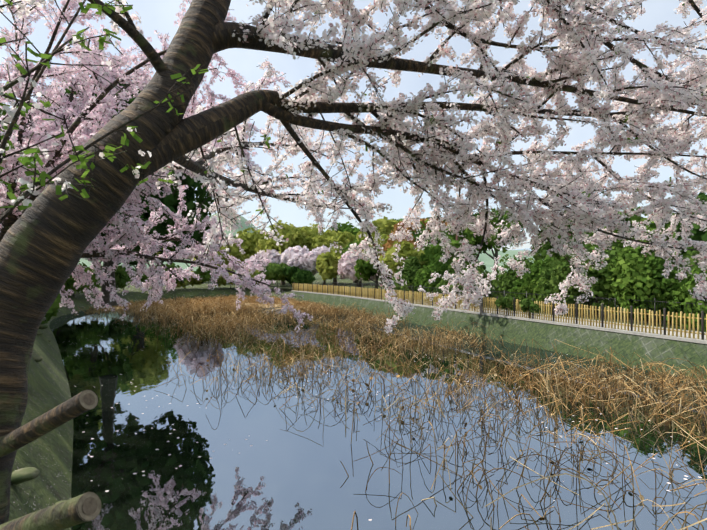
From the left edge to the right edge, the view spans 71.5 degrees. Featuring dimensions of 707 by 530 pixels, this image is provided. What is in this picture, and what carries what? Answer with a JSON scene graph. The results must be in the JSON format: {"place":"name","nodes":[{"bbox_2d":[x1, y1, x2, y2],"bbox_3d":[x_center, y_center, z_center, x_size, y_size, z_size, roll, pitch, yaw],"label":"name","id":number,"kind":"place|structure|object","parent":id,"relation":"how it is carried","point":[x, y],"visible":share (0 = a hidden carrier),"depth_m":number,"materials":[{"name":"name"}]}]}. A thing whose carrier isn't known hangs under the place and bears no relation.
{"place":"outdoors","nodes":[
{"label":"outdoors","id":0,"kind":"place"},
{"bbox_2d":[77,213,543,271],"bbox_3d":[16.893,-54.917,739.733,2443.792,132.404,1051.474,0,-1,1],"label":"hill","id":1,"kind":"structure","parent":0,"point":[486,259],"depth_m":926.34,"materials":[{"name":"green plant"}]},
{"bbox_2d":[0,0,706,249],"label":"sky","id":2,"kind":"structure","parent":0,"point":[159,15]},
{"bbox_2d":[8,272,705,529],"bbox_3d":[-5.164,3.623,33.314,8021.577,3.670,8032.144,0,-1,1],"label":"ground","id":3,"kind":"structure","parent":0,"point":[49,455],"depth_m":11.81,"materials":[{"name":"green plant"}]},
{"bbox_2d":[11,324,65,503],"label":"bank stones","id":4,"kind":"object","parent":3,"relation":"on","point":[21,475],"visible":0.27,"depth_m":6.53,"materials":[{"name":"stone"}]},
{"bbox_2d":[41,294,63,323],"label":"bush","id":5,"kind":"object","parent":3,"relation":"on","point":[53,309],"visible":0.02,"depth_m":20.53,"materials":[{"name":"green plant"}]},
{"bbox_2d":[59,275,83,294],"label":"bush","id":6,"kind":"object","parent":3,"relation":"on","point":[70,284],"visible":0.02,"depth_m":46.33,"materials":[{"name":"green plant"}]},
{"bbox_2d":[69,272,100,295],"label":"bush","id":7,"kind":"object","parent":3,"relation":"on","point":[81,289],"visible":0.12,"depth_m":49.78,"materials":[{"name":"green plant"}]},
{"bbox_2d":[83,267,102,287],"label":"tree","id":8,"kind":"object","parent":3,"relation":"on","point":[89,269],"visible":0.21,"depth_m":52.24,"materials":[{"name":"green plant"}]},
{"bbox_2d":[13,62,214,305],"bbox_3d":[-13.085,-3.967,26.614,11.017,12.310,9.969,0,-1,1],"label":"dark tree","id":9,"kind":"object","parent":3,"relation":"on","point":[171,202],"visible":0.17,"depth_m":25.30,"materials":[{"name":"green plant"}]},
{"bbox_2d":[100,265,129,288],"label":"bright tree","id":10,"kind":"object","parent":3,"relation":"on","point":[122,278],"visible":0.44,"depth_m":56.49,"materials":[{"name":"green plant"}]},
{"bbox_2d":[120,265,136,289],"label":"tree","id":11,"kind":"object","parent":3,"relation":"on","point":[124,268],"visible":0.06,"depth_m":59.62,"materials":[{"name":"green plant"}]},
{"bbox_2d":[140,272,166,283],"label":"bush","id":12,"kind":"object","parent":3,"relation":"on","point":[144,278],"visible":0.19,"depth_m":60.95,"materials":[{"name":"green plant"}]},
{"bbox_2d":[0,0,312,332],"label":"cherry tree","id":13,"kind":"object","parent":3,"relation":"on","point":[83,128],"visible":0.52,"depth_m":11.65,"materials":[{"name":"pink plant"}]},
{"bbox_2d":[154,263,185,289],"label":"tree","id":14,"kind":"object","parent":3,"relation":"on","point":[172,266],"visible":0.19,"depth_m":64.52,"materials":[{"name":"green plant"}]},
{"bbox_2d":[166,240,189,264],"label":"tree","id":15,"kind":"object","parent":3,"relation":"on","point":[174,250],"visible":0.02,"depth_m":91.39,"materials":[{"name":"green plant"}]},
{"bbox_2d":[176,271,201,287],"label":"bush","id":16,"kind":"object","parent":3,"relation":"on","point":[193,282],"visible":0.4,"depth_m":68.53,"materials":[{"name":"green plant"}]},
{"bbox_2d":[180,224,223,283],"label":"pink tree","id":17,"kind":"object","parent":3,"relation":"on","point":[204,239],"visible":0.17,"depth_m":71.19,"materials":[{"name":"pink plant"}]},
{"bbox_2d":[194,266,216,286],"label":"tree","id":18,"kind":"object","parent":3,"relation":"on","point":[205,276],"visible":0.44,"depth_m":68.45,"materials":[{"name":"green plant"}]},
{"bbox_2d":[193,242,242,283],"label":"yellow tree","id":19,"kind":"object","parent":3,"relation":"on","point":[234,252],"visible":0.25,"depth_m":82.22,"materials":[{"name":"plant"}]},
{"bbox_2d":[214,267,234,288],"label":"bush","id":20,"kind":"object","parent":3,"relation":"on","point":[221,280],"visible":0.48,"depth_m":69.74,"materials":[{"name":"green plant"}]},
{"bbox_2d":[237,269,260,286],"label":"bush","id":21,"kind":"object","parent":3,"relation":"on","point":[251,275],"visible":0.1,"depth_m":69.50,"materials":[{"name":"green plant"}]},
{"bbox_2d":[235,227,266,283],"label":"yellow tree","id":22,"kind":"object","parent":3,"relation":"on","point":[248,245],"visible":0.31,"depth_m":84.29,"materials":[{"name":"plant"}]},
{"bbox_2d":[245,249,279,282],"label":"white tree","id":23,"kind":"object","parent":3,"relation":"on","point":[273,255],"visible":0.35,"depth_m":75.01,"materials":[{"name":"plant"}]},
{"bbox_2d":[254,270,274,287],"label":"bush","id":24,"kind":"object","parent":3,"relation":"on","point":[256,274],"visible":0.15,"depth_m":69.06,"materials":[{"name":"green plant"}]},
{"bbox_2d":[258,262,288,287],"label":"bright tree","id":25,"kind":"object","parent":3,"relation":"on","point":[275,270],"visible":0.83,"depth_m":66.63,"materials":[{"name":"green plant"}]},
{"bbox_2d":[254,220,307,284],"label":"yellow tree","id":26,"kind":"object","parent":3,"relation":"on","point":[292,233],"visible":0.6,"depth_m":78.36,"materials":[{"name":"plant"}]},
{"bbox_2d":[282,266,302,284],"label":"dark tree","id":27,"kind":"object","parent":3,"relation":"on","point":[288,272],"visible":0.42,"depth_m":66.29,"materials":[{"name":"green plant"}]},
{"bbox_2d":[278,246,315,286],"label":"white tree","id":28,"kind":"object","parent":3,"relation":"on","point":[291,256],"visible":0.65,"depth_m":72.92,"materials":[{"name":"plant"}]},
{"bbox_2d":[291,269,315,283],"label":"bush","id":29,"kind":"object","parent":3,"relation":"on","point":[304,276],"visible":1,"depth_m":63.85,"materials":[{"name":"green plant"}]},
{"bbox_2d":[294,223,324,250],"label":"yellow tree","id":30,"kind":"object","parent":3,"relation":"on","point":[310,232],"visible":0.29,"depth_m":81.46,"materials":[{"name":"plant"}]},
{"bbox_2d":[301,245,330,284],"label":"white tree","id":31,"kind":"object","parent":3,"relation":"on","point":[313,254],"visible":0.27,"depth_m":70.52,"materials":[{"name":"plant"}]},
{"bbox_2d":[315,246,343,289],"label":"yellow tree","id":32,"kind":"object","parent":3,"relation":"on","point":[327,262],"visible":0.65,"depth_m":63.17,"materials":[{"name":"plant"}]},
{"bbox_2d":[310,229,356,283],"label":"yellow tree","id":33,"kind":"object","parent":3,"relation":"on","point":[327,238],"visible":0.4,"depth_m":78.25,"materials":[{"name":"plant"}]},
{"bbox_2d":[326,221,354,278],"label":"tree","id":34,"kind":"object","parent":3,"relation":"on","point":[342,227],"visible":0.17,"depth_m":107.74,"materials":[{"name":"green plant"}]},
{"bbox_2d":[343,227,359,282],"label":"tree","id":35,"kind":"object","parent":3,"relation":"on","point":[355,230],"visible":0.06,"depth_m":86.87,"materials":[{"name":"green plant"}]},
{"bbox_2d":[0,0,706,529],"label":"cherry tree","id":36,"kind":"object","parent":3,"relation":"on","point":[68,214],"visible":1,"depth_m":4.89,"materials":[{"name":"pink plant"}]},
{"bbox_2d":[340,239,366,286],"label":"tree","id":37,"kind":"object","parent":3,"relation":"on","point":[357,242],"visible":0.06,"depth_m":62.67,"materials":[{"name":"green plant"}]},
{"bbox_2d":[337,248,374,286],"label":"pink tree","id":38,"kind":"object","parent":3,"relation":"on","point":[346,265],"visible":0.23,"depth_m":58.46,"materials":[{"name":"pink plant"}]},
{"bbox_2d":[354,246,390,292],"bbox_3d":[2.505,0.494,55.875,5.199,5.703,4.650,0,-1,20],"label":"tree","id":39,"kind":"object","parent":3,"relation":"on","point":[365,269],"visible":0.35,"depth_m":55.35,"materials":[{"name":"green plant"}]},
{"bbox_2d":[363,234,390,290],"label":"yellow tree","id":40,"kind":"object","parent":3,"relation":"on","point":[384,237],"visible":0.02,"depth_m":58.06,"materials":[{"name":"plant"}]},
{"bbox_2d":[356,216,398,284],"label":"yellow tree","id":41,"kind":"object","parent":3,"relation":"on","point":[385,225],"visible":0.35,"depth_m":77.42,"materials":[{"name":"plant"}]},
{"bbox_2d":[75,294,706,529],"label":"reeds","id":42,"kind":"object","parent":3,"relation":"on","point":[205,305],"visible":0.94,"depth_m":15.85,"materials":[{"name":"brown plant"}]},
{"bbox_2d":[378,234,421,278],"bbox_3d":[5.484,-0.143,54.949,6.470,6.956,6.153,0,-1,1],"label":"orange tree","id":43,"kind":"object","parent":3,"relation":"on","point":[388,244],"visible":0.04,"depth_m":53.75,"materials":[{"name":"orange plant"}]},
{"bbox_2d":[378,240,427,286],"bbox_3d":[5.384,0.292,51.022,5.636,5.985,6.064,0,-1,1],"label":"yellow tree","id":44,"kind":"object","parent":3,"relation":"on","point":[407,249],"visible":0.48,"depth_m":49.36,"materials":[{"name":"plant"}]},
{"bbox_2d":[391,256,427,297],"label":"bright tree","id":45,"kind":"object","parent":3,"relation":"on","point":[412,266],"visible":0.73,"depth_m":45.78,"materials":[{"name":"green plant"}]},
{"bbox_2d":[391,218,435,233],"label":"orange tree","id":46,"kind":"object","parent":3,"relation":"on","point":[396,226],"visible":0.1,"depth_m":68.26,"materials":[{"name":"plant"}]},
{"bbox_2d":[411,225,439,280],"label":"dark tree","id":47,"kind":"object","parent":3,"relation":"on","point":[415,236],"visible":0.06,"depth_m":59.25,"materials":[{"name":"green plant"}]},
{"bbox_2d":[413,256,449,299],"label":"tree","id":48,"kind":"object","parent":3,"relation":"on","point":[436,265],"visible":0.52,"depth_m":42.89,"materials":[{"name":"green plant"}]},
{"bbox_2d":[420,233,472,267],"bbox_3d":[9.298,-0.055,50.393,5.539,6.674,6.648,0,-1,1],"label":"tree","id":49,"kind":"object","parent":3,"relation":"on","point":[432,252],"visible":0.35,"depth_m":48.18,"materials":[{"name":"green plant"}]},
{"bbox_2d":[423,225,477,267],"bbox_3d":[11.088,-0.727,55.104,6.289,8.131,7.677,0,-1,1],"label":"tree","id":50,"kind":"object","parent":3,"relation":"on","point":[467,235],"visible":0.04,"depth_m":53.22,"materials":[{"name":"green plant"}]},
{"bbox_2d":[431,263,470,301],"bbox_3d":[8.564,1.832,40.698,4.341,4.129,3.167,0,-1,1],"label":"bush","id":51,"kind":"object","parent":3,"relation":"on","point":[451,270],"visible":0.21,"depth_m":40.20,"materials":[{"name":"green plant"}]},
{"bbox_2d":[418,255,506,315],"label":"bank cherry tree","id":52,"kind":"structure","parent":3,"relation":"on","point":[487,282],"depth_m":28.86,"materials":[{"name":"pink plant"}]},
{"bbox_2d":[444,213,490,253],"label":"dark tree","id":53,"kind":"object","parent":3,"relation":"on","point":[475,215],"visible":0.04,"depth_m":75.94,"materials":[{"name":"green plant"}]},
{"bbox_2d":[446,261,507,305],"bbox_3d":[9.324,1.840,37.462,4.851,4.312,4.355,0,-1,1],"label":"bush","id":54,"kind":"object","parent":3,"relation":"on","point":[481,268],"visible":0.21,"depth_m":36.79,"materials":[{"name":"plant"}]},
{"bbox_2d":[465,208,524,285],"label":"tree","id":55,"kind":"object","parent":3,"relation":"on","point":[491,243],"visible":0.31,"depth_m":70.97,"materials":[{"name":"plant"}]},
{"bbox_2d":[289,290,706,381],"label":"embankment","id":56,"kind":"structure","parent":3,"relation":"on","point":[626,344],"depth_m":22.90,"materials":[{"name":"plant"}]},
{"bbox_2d":[293,282,706,339],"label":"bamboo fence","id":57,"kind":"object","parent":56,"relation":"on","point":[355,291],"visible":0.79,"depth_m":23.52,"materials":[{"name":"yellow wood"}]},
{"bbox_2d":[494,295,519,315],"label":"bush","id":58,"kind":"object","parent":3,"relation":"on","point":[505,302],"visible":0.81,"depth_m":26.79,"materials":[{"name":"green plant"}]},
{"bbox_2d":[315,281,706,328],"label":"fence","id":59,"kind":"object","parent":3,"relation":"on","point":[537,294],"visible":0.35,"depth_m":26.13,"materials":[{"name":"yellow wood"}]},
{"bbox_2d":[490,254,537,299],"bbox_3d":[11.869,1.234,34.591,3.898,4.091,4.349,0,-1,1],"label":"bush","id":60,"kind":"object","parent":3,"relation":"on","point":[508,277],"visible":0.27,"depth_m":34.41,"materials":[{"name":"green plant"}]},
{"bbox_2d":[519,298,540,317],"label":"bush","id":61,"kind":"object","parent":3,"relation":"on","point":[526,304],"visible":0.96,"depth_m":25.23,"materials":[{"name":"green plant"}]},
{"bbox_2d":[508,256,554,312],"bbox_3d":[11.976,1.357,31.657,3.950,3.832,4.227,-1,-1,41],"label":"bush","id":62,"kind":"object","parent":3,"relation":"on","point":[528,282],"visible":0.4,"depth_m":31.03,"materials":[{"name":"green plant"}]},
{"bbox_2d":[530,210,605,271],"bbox_3d":[18.649,-0.903,40.441,7.948,8.121,6.980,0,-1,1],"label":"bright tree","id":63,"kind":"object","parent":3,"relation":"on","point":[543,249],"visible":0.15,"depth_m":39.94,"materials":[{"name":"green plant"}]},
{"bbox_2d":[537,256,602,315],"bbox_3d":[13.080,1.367,29.194,3.491,3.828,4.433,-1,-1,42],"label":"bush","id":64,"kind":"object","parent":3,"relation":"on","point":[548,274],"visible":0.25,"depth_m":28.22,"materials":[{"name":"green plant"}]},
{"bbox_2d":[548,240,623,315],"bbox_3d":[13.387,0.860,27.657,4.311,4.674,4.860,0,-1,1],"label":"bush","id":65,"kind":"object","parent":3,"relation":"on","point":[597,289],"visible":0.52,"depth_m":26.86,"materials":[{"name":"green plant"}]},
{"bbox_2d":[583,206,675,255],"bbox_3d":[20.459,-0.657,36.439,7.932,7.533,7.164,-1,-1,37],"label":"tree","id":66,"kind":"object","parent":3,"relation":"on","point":[618,243],"visible":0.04,"depth_m":35.20,"materials":[{"name":"green plant"}]},
{"bbox_2d":[599,271,671,319],"bbox_3d":[15.493,1.349,26.614,3.225,3.752,4.025,0,-1,-18],"label":"bush","id":67,"kind":"object","parent":3,"relation":"on","point":[635,296],"visible":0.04,"depth_m":25.45,"materials":[{"name":"green plant"}]},
{"bbox_2d":[603,238,688,321],"bbox_3d":[14.624,0.817,24.455,4.272,4.682,4.188,0,-1,32],"label":"bush","id":68,"kind":"object","parent":3,"relation":"on","point":[632,269],"visible":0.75,"depth_m":23.66,"materials":[{"name":"green plant"}]},
{"bbox_2d":[645,195,706,266],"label":"tree","id":69,"kind":"object","parent":3,"relation":"on","point":[653,229],"visible":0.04,"depth_m":32.23,"materials":[{"name":"green plant"}]},
{"bbox_2d":[651,251,706,321],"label":"bush","id":70,"kind":"object","parent":3,"relation":"on","point":[688,256],"visible":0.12,"depth_m":23.17,"materials":[{"name":"green plant"}]},
{"bbox_2d":[662,260,706,331],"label":"bush","id":71,"kind":"object","parent":3,"relation":"on","point":[685,285],"visible":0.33,"depth_m":21.41,"materials":[{"name":"green plant"}]},
{"bbox_2d":[674,192,706,253],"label":"dark tree","id":72,"kind":"object","parent":3,"relation":"on","point":[699,235],"visible":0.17,"depth_m":28.60,"materials":[{"name":"green plant"}]},
{"bbox_2d":[49,302,706,529],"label":"pond water","id":73,"kind":"structure","parent":0,"point":[174,454],"depth_m":10.87,"materials":[{"name":"blue liquid"}]},
{"bbox_2d":[330,292,705,338],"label":"foot path","id":74,"kind":"structure","parent":0,"point":[595,323],"depth_m":23.28,"materials":[{"name":"grey concrete"}]}
]}

